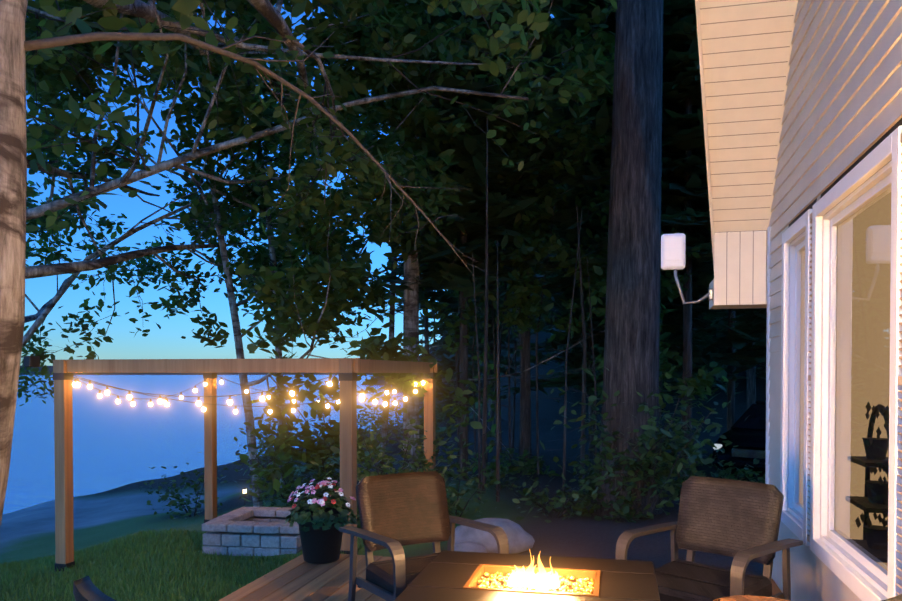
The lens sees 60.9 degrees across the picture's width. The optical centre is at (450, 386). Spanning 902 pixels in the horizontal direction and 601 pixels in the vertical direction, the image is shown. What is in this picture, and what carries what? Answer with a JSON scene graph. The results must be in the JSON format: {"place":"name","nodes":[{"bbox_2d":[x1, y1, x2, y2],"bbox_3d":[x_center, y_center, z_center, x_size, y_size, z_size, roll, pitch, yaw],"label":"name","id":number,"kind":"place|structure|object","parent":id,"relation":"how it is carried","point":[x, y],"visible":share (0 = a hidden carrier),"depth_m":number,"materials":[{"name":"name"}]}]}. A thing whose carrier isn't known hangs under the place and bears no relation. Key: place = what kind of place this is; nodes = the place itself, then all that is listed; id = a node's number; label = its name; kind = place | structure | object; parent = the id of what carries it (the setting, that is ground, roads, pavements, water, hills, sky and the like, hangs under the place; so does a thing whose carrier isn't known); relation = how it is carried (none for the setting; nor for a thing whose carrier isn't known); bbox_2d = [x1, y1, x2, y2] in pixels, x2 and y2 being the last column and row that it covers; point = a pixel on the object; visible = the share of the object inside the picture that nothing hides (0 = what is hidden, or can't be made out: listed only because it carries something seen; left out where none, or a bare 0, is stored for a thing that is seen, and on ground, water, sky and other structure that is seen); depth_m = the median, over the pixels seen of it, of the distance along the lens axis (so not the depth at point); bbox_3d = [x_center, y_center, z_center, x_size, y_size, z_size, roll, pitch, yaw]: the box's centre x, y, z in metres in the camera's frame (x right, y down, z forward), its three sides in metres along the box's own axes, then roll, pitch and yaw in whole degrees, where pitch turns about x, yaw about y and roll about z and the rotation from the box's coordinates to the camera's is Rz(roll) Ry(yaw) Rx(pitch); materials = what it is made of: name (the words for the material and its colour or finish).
{"place":"outdoors","nodes":[
{"label":"outdoors","id":0,"kind":"place"},
{"bbox_2d":[0,525,363,600],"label":"lawn grass","id":1,"kind":"structure","parent":0,"point":[27,568],"depth_m":8.22,"materials":[{"name":"green plant"}]},
{"bbox_2d":[2,375,421,514],"bbox_3d":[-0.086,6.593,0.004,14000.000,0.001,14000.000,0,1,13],"label":"lake water","id":2,"kind":"structure","parent":0,"point":[124,441],"depth_m":89.16,"materials":[{"name":"blue liquid"}]},
{"bbox_2d":[20,0,552,365],"label":"sky","id":3,"kind":"structure","parent":0,"point":[166,342],"materials":[{"name":"blue"}]},
{"bbox_2d":[0,249,765,600],"bbox_3d":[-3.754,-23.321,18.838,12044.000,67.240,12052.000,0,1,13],"label":"terrain","id":4,"kind":"structure","parent":0,"point":[98,519],"depth_m":15.79,"materials":[{"name":"green plant"}]},
{"bbox_2d":[24,356,437,571],"bbox_3d":[-2.513,0.925,9.920,4.070,2.582,3.345,0,1,13],"label":"pergola","id":5,"kind":"object","parent":4,"relation":"on","point":[347,369],"visible":0.75,"depth_m":8.76,"materials":[{"name":"brown wood"}]},
{"bbox_2d":[65,374,423,409],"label":"string lights","id":6,"kind":"object","parent":5,"relation":"attached to","point":[160,397],"visible":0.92,"depth_m":9.31},
{"bbox_2d":[73,381,424,413],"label":"light bulbs","id":7,"kind":"object","parent":6,"relation":"attached to","point":[198,403],"visible":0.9,"depth_m":9.52,"materials":[{"name":"yellow glass"}]},
{"bbox_2d":[202,507,301,555],"bbox_3d":[-2.240,1.798,9.416,1.260,0.413,1.260,0,1,9],"label":"stone fire pit","id":8,"kind":"object","parent":4,"relation":"on","point":[248,531],"visible":0.67,"depth_m":8.88,"materials":[{"name":"grey stone"}]},
{"bbox_2d":[25,0,617,241],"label":"tree leaves","id":9,"kind":"object","parent":4,"relation":"on","point":[346,149],"visible":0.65,"depth_m":9.06,"materials":[{"name":"green plant"}]},
{"bbox_2d":[17,0,727,507],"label":"bank tree leaves","id":10,"kind":"object","parent":4,"relation":"on","point":[247,264],"visible":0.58,"depth_m":12.12,"materials":[{"name":"green plant"}]},
{"bbox_2d":[0,0,766,526],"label":"tree trunks and branches","id":11,"kind":"object","parent":4,"relation":"on","point":[632,310],"visible":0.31,"depth_m":10.12,"materials":[{"name":"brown plant"}]},
{"bbox_2d":[139,360,764,526],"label":"shrub leaves","id":12,"kind":"object","parent":4,"relation":"on","point":[665,458],"visible":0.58,"depth_m":10.29,"materials":[{"name":"green plant"}]},
{"bbox_2d":[454,518,534,553],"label":"boulders","id":13,"kind":"object","parent":4,"relation":"on","point":[519,537],"visible":0.67,"depth_m":8.00,"materials":[{"name":"grey stone"}]},
{"bbox_2d":[218,554,781,600],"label":"deck","id":14,"kind":"structure","parent":4,"relation":"on","point":[274,585],"depth_m":5.77,"materials":[{"name":"brown wood"}]},
{"bbox_2d":[73,575,116,600],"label":"chair","id":15,"kind":"object","parent":14,"relation":"on","point":[85,589],"visible":1,"depth_m":2.30,"materials":[{"name":"grey wicker"}]},
{"bbox_2d":[295,507,342,563],"bbox_3d":[-1.101,1.270,6.519,0.440,0.415,0.440,0,1,13],"label":"flower pot","id":16,"kind":"object","parent":14,"relation":"on","point":[320,546],"visible":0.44,"depth_m":6.38,"materials":[{"name":"plastic"}]},
{"bbox_2d":[284,477,357,531],"bbox_3d":[-1.107,0.988,6.510,0.654,0.407,0.652,0,1,13],"label":"flower plant","id":17,"kind":"object","parent":16,"relation":"on","point":[320,516],"depth_m":6.36,"materials":[{"name":"green plant"}]},
{"bbox_2d":[287,479,355,506],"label":"flowers","id":18,"kind":"object","parent":17,"relation":"in","point":[323,482],"visible":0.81,"depth_m":6.40,"materials":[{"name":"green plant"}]},
{"bbox_2d":[339,471,508,600],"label":"chair","id":19,"kind":"object","parent":14,"relation":"on","point":[397,511],"visible":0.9,"depth_m":4.79,"materials":[{"name":"brown wicker"}]},
{"bbox_2d":[394,551,659,600],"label":"fire table","id":20,"kind":"object","parent":14,"relation":"on","point":[449,575],"visible":0.94,"depth_m":3.64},
{"bbox_2d":[508,549,559,590],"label":"flames","id":21,"kind":"object","parent":20,"relation":"on","point":[542,579],"visible":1,"depth_m":3.57,"materials":[{"name":"yellow"}]},
{"bbox_2d":[476,572,594,593],"bbox_3d":[0.394,0.943,3.601,0.559,0.036,0.399,0,1,13],"label":"fire glass","id":22,"kind":"object","parent":20,"relation":"in","point":[580,583],"visible":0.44,"depth_m":3.63,"materials":[{"name":"glass"}]},
{"bbox_2d":[615,476,802,600],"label":"chair","id":23,"kind":"object","parent":14,"relation":"on","point":[738,521],"visible":0.92,"depth_m":4.49,"materials":[{"name":"wicker"}]},
{"bbox_2d":[713,595,789,600],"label":"side table","id":24,"kind":"object","parent":14,"relation":"on","point":[746,598],"visible":1,"depth_m":3.71,"materials":[{"name":"brown wood"}]},
{"bbox_2d":[882,594,901,600],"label":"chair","id":25,"kind":"object","parent":14,"relation":"on","point":[897,598],"visible":1,"depth_m":2.20,"materials":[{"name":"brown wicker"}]},
{"bbox_2d":[367,0,766,423],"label":"trees","id":26,"kind":"object","parent":4,"relation":"on","point":[681,83],"visible":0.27,"depth_m":13.90,"materials":[{"name":"plant"}]},
{"bbox_2d":[712,400,765,474],"bbox_3d":[6.843,1.037,15.282,1.825,1.465,4.500,1,1,41],"label":"parked car","id":27,"kind":"object","parent":4,"relation":"on","point":[748,435],"visible":0.19,"depth_m":14.00,"materials":[{"name":"black paint"}]},
{"bbox_2d":[695,0,901,600],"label":"house","id":28,"kind":"structure","parent":4,"relation":"on","point":[802,105],"depth_m":4.87,"materials":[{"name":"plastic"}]},
{"bbox_2d":[661,233,712,303],"bbox_3d":[1.994,-0.993,6.497,0.417,0.599,0.120,0,1,13],"label":"antenna box","id":29,"kind":"object","parent":28,"relation":"attached to","point":[673,251],"visible":1,"depth_m":6.47,"materials":[{"name":"white plastic"}]},
{"bbox_2d":[799,187,890,568],"bbox_3d":[1.860,0.290,2.929,0.001,2.440,5.000,0,1,13],"label":"window glass","id":30,"kind":"object","parent":28,"relation":"attached to","point":[855,403],"visible":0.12,"depth_m":3.90,"materials":[{"name":"clear glass"}]},
{"bbox_2d":[788,118,901,570],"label":"house interior","id":31,"kind":"object","parent":28,"relation":"attached to","point":[853,221],"depth_m":5.98,"materials":[{"name":"beige paint"}]}
]}

